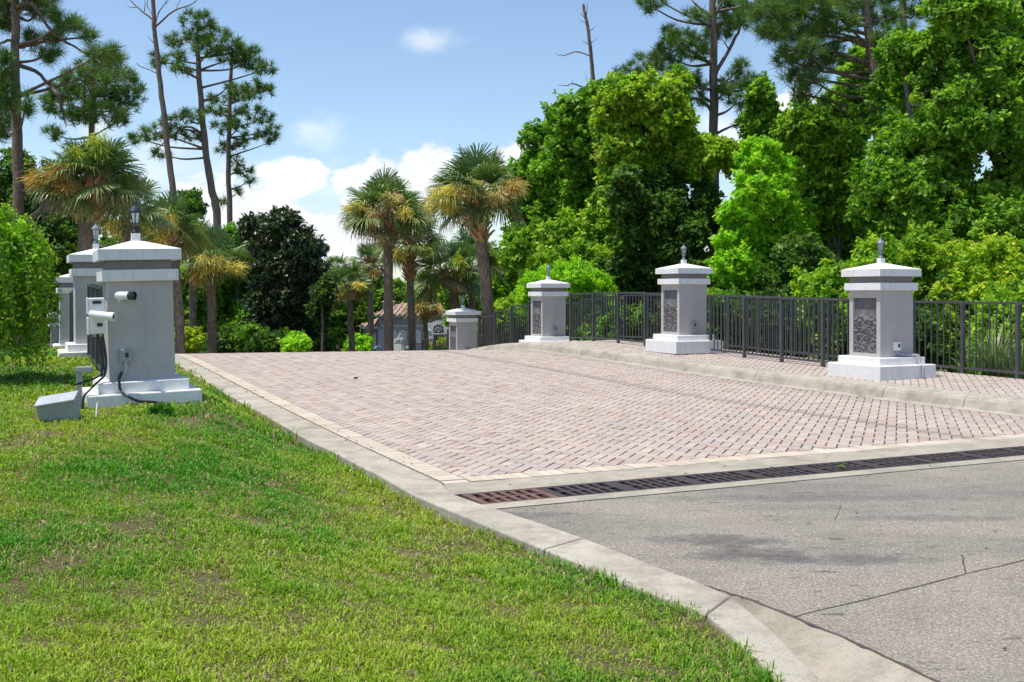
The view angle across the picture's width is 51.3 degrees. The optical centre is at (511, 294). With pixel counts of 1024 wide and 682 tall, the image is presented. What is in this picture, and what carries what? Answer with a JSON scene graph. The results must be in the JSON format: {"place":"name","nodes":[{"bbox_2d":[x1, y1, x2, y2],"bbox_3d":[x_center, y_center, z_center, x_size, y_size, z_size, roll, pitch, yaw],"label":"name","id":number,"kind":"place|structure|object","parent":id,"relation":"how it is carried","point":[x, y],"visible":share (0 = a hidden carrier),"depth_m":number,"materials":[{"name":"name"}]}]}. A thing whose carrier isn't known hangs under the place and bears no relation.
{"place":"outdoors","nodes":[
{"label":"outdoors","id":0,"kind":"place"},
{"bbox_2d":[0,346,792,681],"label":"lawn","id":1,"kind":"structure","parent":0,"point":[52,567],"depth_m":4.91,"materials":[{"name":"plant"}]},
{"bbox_2d":[0,199,67,379],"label":"drooping bush","id":2,"kind":"object","parent":1,"relation":"on","point":[23,249],"visible":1,"depth_m":12.49,"materials":[{"name":"green plant"}]},
{"bbox_2d":[34,391,80,422],"bbox_3d":[-4.136,1.060,9.736,0.349,0.256,0.229,-9,12,-10],"label":"transformer box","id":3,"kind":"object","parent":1,"relation":"on","point":[63,406],"visible":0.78,"depth_m":9.65,"materials":[{"name":"grey paint"}]},
{"bbox_2d":[52,274,72,347],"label":"gate pillar","id":4,"kind":"structure","parent":1,"relation":"on","point":[65,281],"depth_m":21.07,"materials":[{"name":"white paint"}]},
{"bbox_2d":[57,249,102,357],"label":"gate pillar","id":5,"kind":"structure","parent":1,"relation":"on","point":[84,270],"depth_m":16.01,"materials":[{"name":"white paint"}]},
{"bbox_2d":[82,241,201,407],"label":"gate pillar","id":6,"kind":"structure","parent":1,"relation":"on","point":[141,326],"depth_m":10.89,"materials":[{"name":"white paint"}]},
{"bbox_2d":[87,284,104,376],"bbox_3d":[-5.298,0.501,13.733,0.058,1.291,4.568,0,0,-25],"label":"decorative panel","id":7,"kind":"object","parent":6,"relation":"attached to","point":[93,349],"visible":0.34,"depth_m":14.48,"materials":[{"name":"grey metal"}]},
{"bbox_2d":[86,298,105,336],"bbox_3d":[-4.188,0.230,10.732,0.170,0.395,0.159,-2,1,-25],"label":"junction box","id":8,"kind":"object","parent":6,"relation":"attached to","point":[95,327],"visible":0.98,"depth_m":10.67,"materials":[{"name":"white plastic"}]},
{"bbox_2d":[128,201,141,240],"bbox_3d":[-3.951,-0.759,11.189,0.135,0.425,0.135,-2,1,-25],"label":"pillar lantern","id":9,"kind":"object","parent":6,"relation":"on","point":[134,211],"visible":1,"depth_m":11.16,"materials":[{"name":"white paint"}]},
{"bbox_2d":[175,355,821,681],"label":"kerb","id":10,"kind":"structure","parent":1,"relation":"on","point":[736,620],"depth_m":6.22,"materials":[{"name":"concrete"}]},
{"bbox_2d":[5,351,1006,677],"bbox_3d":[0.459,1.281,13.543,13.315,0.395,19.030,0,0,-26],"label":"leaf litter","id":11,"kind":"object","parent":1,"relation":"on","point":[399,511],"visible":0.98,"depth_m":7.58,"materials":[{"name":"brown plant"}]},
{"bbox_2d":[360,300,448,350],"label":"house","id":12,"kind":"structure","parent":0,"point":[400,325],"depth_m":60.00,"materials":[{"name":"paint"}]},
{"bbox_2d":[0,0,999,281],"label":"sky","id":13,"kind":"structure","parent":0,"point":[363,86],"materials":[{"name":"blue"}]},
{"bbox_2d":[175,349,1023,484],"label":"brick road","id":14,"kind":"structure","parent":0,"point":[523,422],"depth_m":12.72,"materials":[{"name":"brick"}]},
{"bbox_2d":[468,342,1023,417],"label":"kerb and gutter","id":15,"kind":"structure","parent":14,"relation":"on","point":[999,405],"depth_m":16.42,"materials":[{"name":"concrete"}]},
{"bbox_2d":[444,437,1023,496],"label":"drain apron","id":16,"kind":"object","parent":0,"point":[457,489],"visible":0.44,"depth_m":8.88,"materials":[{"name":"concrete"}]},
{"bbox_2d":[498,460,1023,681],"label":"drive","id":17,"kind":"structure","parent":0,"point":[771,546],"depth_m":6.06,"materials":[{"name":"asphalt"}]},
{"bbox_2d":[482,455,1023,509],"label":"drain sill","id":18,"kind":"structure","parent":17,"relation":"on","point":[551,501],"depth_m":8.14,"materials":[{"name":"concrete"}]},
{"bbox_2d":[719,591,933,681],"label":"gutter","id":19,"kind":"object","parent":17,"relation":"on","point":[823,655],"visible":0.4,"depth_m":4.41,"materials":[{"name":"concrete"}]},
{"bbox_2d":[705,505,1023,681],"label":"drive joint","id":20,"kind":"object","parent":17,"relation":"on","point":[866,647],"visible":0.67,"depth_m":4.91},
{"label":"drain trench","id":21,"kind":"structure","parent":17,"relation":"in","visible":0},
{"bbox_2d":[461,488,558,503],"bbox_3d":[-0.009,1.467,7.649,0.604,0.040,0.398,0,0,-25],"label":"drain grate","id":22,"kind":"object","parent":21,"relation":"on","point":[508,496],"visible":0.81,"depth_m":7.66,"materials":[{"name":"metal"}]},
{"bbox_2d":[537,482,633,496],"bbox_3d":[0.544,1.467,7.907,0.604,0.041,0.398,0,0,-25],"label":"drain grate","id":23,"kind":"object","parent":21,"relation":"on","point":[583,489],"visible":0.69,"depth_m":7.91,"materials":[{"name":"metal"}]},
{"bbox_2d":[609,476,701,490],"bbox_3d":[1.097,1.467,8.164,0.604,0.040,0.398,0,0,-25],"label":"drain grate","id":24,"kind":"object","parent":21,"relation":"on","point":[653,483],"visible":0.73,"depth_m":8.18,"materials":[{"name":"metal"}]},
{"bbox_2d":[675,471,767,483],"bbox_3d":[1.650,1.467,8.422,0.604,0.040,0.398,0,0,-25],"label":"drain grate","id":25,"kind":"object","parent":21,"relation":"on","point":[720,477],"visible":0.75,"depth_m":8.42,"materials":[{"name":"metal"}]},
{"bbox_2d":[739,466,826,477],"bbox_3d":[2.203,1.467,8.680,0.604,0.041,0.398,0,0,-25],"label":"drain grate","id":26,"kind":"object","parent":21,"relation":"on","point":[778,472],"visible":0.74,"depth_m":8.70,"materials":[{"name":"metal"}]},
{"bbox_2d":[798,461,883,472],"bbox_3d":[2.756,1.467,8.938,0.604,0.041,0.398,0,0,-25],"label":"drain grate","id":27,"kind":"object","parent":21,"relation":"on","point":[835,467],"visible":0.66,"depth_m":8.95,"materials":[{"name":"metal"}]},
{"bbox_2d":[854,457,937,467],"bbox_3d":[3.309,1.467,9.196,0.604,0.040,0.398,0,0,-25],"label":"drain grate","id":28,"kind":"object","parent":21,"relation":"on","point":[894,462],"visible":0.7,"depth_m":9.21,"materials":[{"name":"metal"}]},
{"bbox_2d":[905,452,987,462],"bbox_3d":[3.861,1.467,9.454,0.604,0.041,0.398,0,0,-25],"label":"drain grate","id":29,"kind":"object","parent":21,"relation":"on","point":[947,457],"visible":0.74,"depth_m":9.45,"materials":[{"name":"metal"}]},
{"bbox_2d":[957,448,1023,457],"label":"drain grate","id":30,"kind":"object","parent":21,"relation":"on","point":[996,453],"visible":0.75,"depth_m":9.74,"materials":[{"name":"metal"}]},
{"bbox_2d":[525,340,1023,396],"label":"brick path","id":31,"kind":"structure","parent":0,"point":[1001,385],"depth_m":17.87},
{"bbox_2d":[409,329,448,350],"bbox_3d":[-2.566,2.054,35.392,0.058,1.967,4.858,0,0,-25],"label":"railing","id":32,"kind":"object","parent":31,"relation":"on","point":[421,345],"visible":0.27,"depth_m":35.51,"materials":[{"name":"brown metal"}]},
{"bbox_2d":[445,308,480,349],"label":"gate pillar","id":33,"kind":"structure","parent":31,"relation":"on","point":[462,328],"depth_m":32.19,"materials":[{"name":"white paint"}]},
{"bbox_2d":[478,300,530,346],"bbox_3d":[-0.020,1.064,29.932,0.058,1.841,4.608,0,0,-25],"label":"railing","id":34,"kind":"object","parent":31,"relation":"on","point":[511,325],"visible":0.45,"depth_m":30.61,"materials":[{"name":"brown metal"}]},
{"bbox_2d":[519,280,573,342],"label":"gate pillar","id":35,"kind":"structure","parent":31,"relation":"on","point":[548,304],"depth_m":26.92,"materials":[{"name":"white paint"}]},
{"bbox_2d":[477,294,660,347],"bbox_3d":[0.731,1.438,30.783,0.058,2.863,13.999,0,0,-25],"label":"railing","id":36,"kind":"object","parent":31,"relation":"on","point":[589,318],"visible":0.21,"depth_m":27.34,"materials":[{"name":"brown metal"}]},
{"bbox_2d":[569,292,660,345],"bbox_3d":[2.453,0.587,24.630,0.058,1.287,4.708,0,0,-25],"label":"railing","id":37,"kind":"object","parent":31,"relation":"on","point":[644,317],"visible":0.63,"depth_m":24.61,"materials":[{"name":"brown metal"}]},
{"bbox_2d":[646,264,722,353],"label":"gate pillar","id":38,"kind":"structure","parent":31,"relation":"on","point":[683,296],"depth_m":21.42,"materials":[{"name":"white paint"}]},
{"bbox_2d":[709,295,848,366],"bbox_3d":[4.900,0.663,19.383,0.058,1.302,4.428,0,0,-25],"label":"railing","id":39,"kind":"object","parent":31,"relation":"on","point":[781,357],"visible":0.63,"depth_m":19.36,"materials":[{"name":"brown metal"}]},
{"bbox_2d":[707,295,1023,378],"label":"railing","id":40,"kind":"object","parent":31,"relation":"on","point":[1017,372],"visible":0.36,"depth_m":17.66,"materials":[{"name":"brown metal"}]},
{"bbox_2d":[828,263,935,380],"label":"gate pillar","id":41,"kind":"structure","parent":31,"relation":"on","point":[880,308],"depth_m":16.24,"materials":[{"name":"white paint"}]},
{"bbox_2d":[806,351,979,372],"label":"bank","id":42,"kind":"structure","parent":0,"point":[810,356],"depth_m":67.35,"materials":[{"name":"green plant"}]},
{"bbox_2d":[477,293,519,341],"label":"shrub","id":43,"kind":"object","parent":42,"relation":"on","point":[505,304],"visible":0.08,"depth_m":39.77,"materials":[{"name":"green plant"}]},
{"bbox_2d":[572,300,652,340],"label":"shrub","id":44,"kind":"object","parent":42,"relation":"on","point":[584,339],"visible":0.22,"depth_m":27.11,"materials":[{"name":"green plant"}]},
{"bbox_2d":[707,284,755,350],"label":"shrub","id":45,"kind":"object","parent":42,"relation":"on","point":[717,291],"visible":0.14,"depth_m":24.11,"materials":[{"name":"green plant"}]},
{"bbox_2d":[730,283,816,357],"bbox_3d":[5.827,1.673,23.788,2.219,3.854,2.788,0,0,0],"label":"shrub","id":46,"kind":"object","parent":42,"relation":"on","point":[772,291],"visible":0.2,"depth_m":23.02,"materials":[{"name":"green plant"}]},
{"bbox_2d":[753,228,848,295],"bbox_3d":[6.789,1.037,24.860,2.011,5.127,2.786,0,0,22],"label":"shrub","id":47,"kind":"object","parent":42,"relation":"on","point":[806,250],"visible":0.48,"depth_m":24.25,"materials":[{"name":"green plant"}]},
{"bbox_2d":[778,258,847,358],"bbox_3d":[6.811,1.394,23.450,2.218,4.412,2.372,0,0,0],"label":"shrub","id":48,"kind":"object","parent":42,"relation":"on","point":[820,282],"visible":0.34,"depth_m":22.81,"materials":[{"name":"green plant"}]},
{"bbox_2d":[811,313,846,360],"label":"shrub","id":49,"kind":"object","parent":42,"relation":"on","point":[840,337],"visible":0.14,"depth_m":20.83,"materials":[{"name":"green plant"}]},
{"bbox_2d":[829,230,929,316],"bbox_3d":[7.780,1.115,22.500,2.140,4.972,2.732,0,0,0],"label":"shrub","id":50,"kind":"object","parent":42,"relation":"on","point":[868,256],"visible":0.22,"depth_m":22.39,"materials":[{"name":"green plant"}]},
{"bbox_2d":[875,221,970,303],"bbox_3d":[8.727,1.037,22.484,2.412,5.128,2.006,0,0,0],"label":"shrub","id":51,"kind":"object","parent":42,"relation":"on","point":[920,249],"visible":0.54,"depth_m":21.87,"materials":[{"name":"green plant"}]},
{"bbox_2d":[916,305,948,370],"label":"shrub","id":52,"kind":"object","parent":42,"relation":"on","point":[928,338],"visible":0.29,"depth_m":19.12,"materials":[{"name":"green plant"}]},
{"bbox_2d":[916,270,975,372],"bbox_3d":[8.597,1.557,20.972,1.965,4.087,3.096,0,0,20],"label":"shrub","id":53,"kind":"object","parent":42,"relation":"on","point":[945,295],"visible":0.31,"depth_m":20.59,"materials":[{"name":"green plant"}]},
{"bbox_2d":[927,229,1023,309],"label":"shrub","id":54,"kind":"object","parent":42,"relation":"on","point":[993,257],"visible":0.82,"depth_m":20.99,"materials":[{"name":"green plant"}]},
{"bbox_2d":[942,315,1023,376],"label":"strappy plant","id":55,"kind":"object","parent":42,"relation":"on","point":[993,357],"visible":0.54,"depth_m":16.89,"materials":[{"name":"green plant"}]},
{"bbox_2d":[958,276,1023,377],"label":"shrub","id":56,"kind":"object","parent":42,"relation":"on","point":[1017,292],"visible":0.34,"depth_m":19.21,"materials":[{"name":"green plant"}]},
{"bbox_2d":[967,183,1023,252],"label":"shrub","id":57,"kind":"object","parent":42,"relation":"on","point":[1003,215],"visible":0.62,"depth_m":22.23,"materials":[{"name":"green plant"}]},
{"bbox_2d":[979,330,1023,378],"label":"strappy plant","id":58,"kind":"object","parent":42,"relation":"on","point":[1013,366],"visible":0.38,"depth_m":16.52,"materials":[{"name":"green plant"}]},
{"label":"ground","id":59,"kind":"structure","parent":0,"visible":0},
{"bbox_2d":[0,146,121,348],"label":"broadleaf tree","id":60,"kind":"object","parent":59,"relation":"on","point":[62,231],"visible":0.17,"depth_m":32.99,"materials":[{"name":"green plant"}]},
{"bbox_2d":[0,0,130,348],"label":"pine tree","id":61,"kind":"object","parent":59,"relation":"on","point":[11,63],"visible":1,"depth_m":25.91,"materials":[{"name":"green plant"}]},
{"bbox_2d":[15,124,152,251],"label":"palm tree","id":62,"kind":"object","parent":59,"relation":"on","point":[99,164],"visible":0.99,"depth_m":25.41,"materials":[{"name":"green plant"}]},
{"bbox_2d":[35,56,149,148],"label":"pine tree","id":63,"kind":"object","parent":59,"relation":"on","point":[90,103],"visible":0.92,"depth_m":39.32,"materials":[{"name":"green plant"}]},
{"bbox_2d":[76,174,175,242],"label":"palm tree","id":64,"kind":"object","parent":59,"relation":"on","point":[153,219],"visible":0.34,"depth_m":29.88,"materials":[{"name":"green plant"}]},
{"bbox_2d":[127,0,196,265],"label":"dead pine","id":65,"kind":"object","parent":59,"relation":"on","point":[169,163],"visible":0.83,"depth_m":54.90,"materials":[{"name":"brown wood"}]},
{"bbox_2d":[131,188,215,353],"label":"palm tree","id":66,"kind":"object","parent":59,"relation":"on","point":[177,210],"visible":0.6,"depth_m":32.87,"materials":[{"name":"green plant"}]},
{"bbox_2d":[174,326,204,353],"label":"shrub","id":67,"kind":"object","parent":59,"relation":"on","point":[194,341],"visible":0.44,"depth_m":35.37,"materials":[{"name":"green plant"}]},
{"bbox_2d":[176,187,209,324],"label":"broadleaf tree","id":68,"kind":"object","parent":59,"relation":"on","point":[194,200],"visible":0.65,"depth_m":45.70,"materials":[{"name":"green plant"}]},
{"bbox_2d":[177,213,214,328],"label":"palm tree","id":69,"kind":"object","parent":59,"relation":"on","point":[193,305],"visible":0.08,"depth_m":41.89,"materials":[{"name":"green plant"}]},
{"bbox_2d":[125,6,279,229],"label":"pine tree","id":70,"kind":"object","parent":59,"relation":"on","point":[207,38],"visible":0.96,"depth_m":56.84,"materials":[{"name":"green plant"}]},
{"bbox_2d":[181,224,255,352],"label":"palm tree","id":71,"kind":"object","parent":59,"relation":"on","point":[208,268],"visible":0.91,"depth_m":37.76,"materials":[{"name":"green plant"}]},
{"bbox_2d":[174,221,268,352],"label":"broadleaf tree","id":72,"kind":"object","parent":59,"relation":"on","point":[230,308],"visible":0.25,"depth_m":50.76,"materials":[{"name":"green plant"}]},
{"bbox_2d":[201,321,243,352],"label":"shrub","id":73,"kind":"object","parent":59,"relation":"on","point":[225,344],"visible":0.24,"depth_m":43.98,"materials":[{"name":"green plant"}]},
{"bbox_2d":[204,62,283,224],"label":"pine tree","id":74,"kind":"object","parent":59,"relation":"on","point":[229,124],"visible":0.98,"depth_m":59.92,"materials":[{"name":"green plant"}]},
{"bbox_2d":[229,321,261,352],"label":"shrub","id":75,"kind":"object","parent":59,"relation":"on","point":[239,336],"visible":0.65,"depth_m":41.06,"materials":[{"name":"green plant"}]},
{"bbox_2d":[244,325,310,352],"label":"shrub","id":76,"kind":"object","parent":59,"relation":"on","point":[263,340],"visible":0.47,"depth_m":39.77,"materials":[{"name":"green plant"}]},
{"bbox_2d":[230,204,334,339],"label":"magnolia tree","id":77,"kind":"object","parent":59,"relation":"on","point":[289,267],"visible":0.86,"depth_m":45.06,"materials":[{"name":"green plant"}]},
{"bbox_2d":[276,330,312,351],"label":"shrub","id":78,"kind":"object","parent":59,"relation":"on","point":[294,341],"visible":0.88,"depth_m":37.38,"materials":[{"name":"green plant"}]},
{"bbox_2d":[303,272,339,351],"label":"young tree","id":79,"kind":"object","parent":59,"relation":"on","point":[323,291],"visible":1,"depth_m":40.95,"materials":[{"name":"green plant"}]},
{"bbox_2d":[310,334,341,351],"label":"shrub","id":80,"kind":"object","parent":59,"relation":"on","point":[330,343],"visible":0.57,"depth_m":45.26,"materials":[{"name":"green plant"}]},
{"bbox_2d":[327,258,376,350],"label":"palm tree","id":81,"kind":"object","parent":59,"relation":"on","point":[357,286],"visible":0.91,"depth_m":43.87,"materials":[{"name":"green plant"}]},
{"bbox_2d":[341,332,374,351],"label":"shrub","id":82,"kind":"object","parent":59,"relation":"on","point":[364,342],"visible":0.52,"depth_m":49.88,"materials":[{"name":"green plant"}]},
{"bbox_2d":[344,242,383,350],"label":"palm tree","id":83,"kind":"object","parent":59,"relation":"on","point":[369,264],"visible":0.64,"depth_m":53.85,"materials":[{"name":"green plant"}]},
{"bbox_2d":[324,262,406,351],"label":"broadleaf tree","id":84,"kind":"object","parent":59,"relation":"on","point":[337,327],"visible":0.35,"depth_m":65.18,"materials":[{"name":"green plant"}]},
{"bbox_2d":[337,163,437,350],"bbox_3d":[-4.455,0.095,38.002,3.640,9.511,3.631,0,0,-10],"label":"palm tree","id":85,"kind":"object","parent":59,"relation":"on","point":[380,200],"visible":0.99,"depth_m":37.38,"materials":[{"name":"green plant"}]},
{"bbox_2d":[367,193,453,350],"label":"palm tree","id":86,"kind":"object","parent":59,"relation":"on","point":[406,257],"visible":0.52,"depth_m":41.82,"materials":[{"name":"green plant"}]},
{"bbox_2d":[403,292,445,349],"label":"palm tree","id":87,"kind":"object","parent":59,"relation":"on","point":[425,314],"visible":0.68,"depth_m":49.79,"materials":[{"name":"green plant"}]},
{"bbox_2d":[406,238,492,310],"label":"palm tree","id":88,"kind":"object","parent":59,"relation":"on","point":[453,281],"visible":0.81,"depth_m":43.52,"materials":[{"name":"green plant"}]},
{"bbox_2d":[439,227,508,309],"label":"palm tree","id":89,"kind":"object","parent":59,"relation":"on","point":[495,269],"visible":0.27,"depth_m":45.73,"materials":[{"name":"green plant"}]},
{"bbox_2d":[421,142,530,346],"bbox_3d":[-1.147,0.097,32.976,3.564,9.507,3.486,0,0,0],"label":"palm tree","id":90,"kind":"object","parent":59,"relation":"on","point":[472,175],"visible":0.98,"depth_m":32.42,"materials":[{"name":"green plant"}]},
{"bbox_2d":[437,221,523,331],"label":"broadleaf tree","id":91,"kind":"object","parent":59,"relation":"on","point":[506,287],"visible":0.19,"depth_m":51.30,"materials":[{"name":"green plant"}]},
{"bbox_2d":[509,263,568,325],"bbox_3d":[0.853,1.985,31.041,1.908,5.830,2.295,0,0,0],"label":"feathery bush","id":92,"kind":"object","parent":59,"relation":"on","point":[522,290],"visible":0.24,"depth_m":30.83,"materials":[{"name":"green plant"}]},
{"bbox_2d":[496,71,638,330],"bbox_3d":[2.092,-1.363,37.771,5.371,12.529,5.036,0,0,0],"label":"broadleaf tree","id":93,"kind":"object","parent":59,"relation":"on","point":[554,164],"visible":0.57,"depth_m":36.48,"materials":[{"name":"green plant"}]},
{"bbox_2d":[533,251,606,324],"bbox_3d":[1.686,1.814,30.776,2.296,6.173,2.183,0,0,0],"label":"feathery bush","id":94,"kind":"object","parent":59,"relation":"on","point":[572,274],"visible":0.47,"depth_m":30.27,"materials":[{"name":"green plant"}]},
{"bbox_2d":[557,3,596,89],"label":"dead pine","id":95,"kind":"object","parent":59,"relation":"on","point":[590,55],"visible":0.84,"depth_m":37.95,"materials":[{"name":"brown wood"}]},
{"bbox_2d":[517,191,652,335],"bbox_3d":[2.683,0.651,35.019,5.092,8.503,3.458,0,0,0],"label":"broadleaf tree","id":96,"kind":"object","parent":59,"relation":"on","point":[565,237],"visible":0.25,"depth_m":34.66,"materials":[{"name":"green plant"}]},
{"bbox_2d":[572,266,622,321],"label":"feathery bush","id":97,"kind":"object","parent":59,"relation":"on","point":[600,274],"visible":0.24,"depth_m":30.93,"materials":[{"name":"green plant"}]},
{"bbox_2d":[611,45,687,78],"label":"pine tree","id":98,"kind":"object","parent":59,"relation":"on","point":[654,57],"visible":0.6,"depth_m":37.63,"materials":[{"name":"green plant"}]},
{"bbox_2d":[591,159,727,312],"bbox_3d":[4.505,0.429,32.298,4.430,8.955,3.603,0,0,0],"label":"broadleaf tree","id":99,"kind":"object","parent":59,"relation":"on","point":[661,222],"depth_m":31.69,"materials":[{"name":"green plant"}]},
{"bbox_2d":[585,62,741,197],"bbox_3d":[4.732,-1.180,33.081,4.972,12.172,3.485,0,0,0],"label":"vine covered tree","id":100,"kind":"object","parent":59,"relation":"on","point":[640,120],"visible":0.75,"depth_m":32.12,"materials":[{"name":"green plant"}]},
{"bbox_2d":[633,0,767,260],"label":"pine tree","id":101,"kind":"object","parent":59,"relation":"on","point":[714,31],"visible":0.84,"depth_m":35.87,"materials":[{"name":"green plant"}]},
{"bbox_2d":[734,70,783,140],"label":"broadleaf tree","id":102,"kind":"object","parent":59,"relation":"on","point":[758,117],"visible":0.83,"depth_m":32.20,"materials":[{"name":"green plant"}]},
{"bbox_2d":[702,134,827,297],"bbox_3d":[6.398,0.449,27.016,2.894,8.904,2.510,0,0,-28],"label":"sapling","id":103,"kind":"object","parent":59,"relation":"on","point":[759,213],"visible":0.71,"depth_m":26.52,"materials":[{"name":"green plant"}]},
{"bbox_2d":[768,42,889,263],"bbox_3d":[8.820,-1.114,29.526,4.052,12.034,3.057,0,0,0],"label":"broadleaf tree","id":104,"kind":"object","parent":59,"relation":"on","point":[824,146],"visible":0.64,"depth_m":28.68,"materials":[{"name":"green plant"}]},
{"bbox_2d":[739,0,922,251],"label":"pine tree","id":105,"kind":"object","parent":59,"relation":"on","point":[822,28],"visible":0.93,"depth_m":26.71,"materials":[{"name":"green plant"}]},
{"bbox_2d":[871,0,935,29],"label":"pine tree","id":106,"kind":"object","parent":59,"relation":"on","point":[909,8],"visible":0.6,"depth_m":30.95,"materials":[{"name":"green plant"}]},
{"bbox_2d":[843,0,1023,304],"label":"sweetgum tree","id":107,"kind":"object","parent":59,"relation":"on","point":[949,121],"visible":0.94,"depth_m":23.70,"materials":[{"name":"green plant"}]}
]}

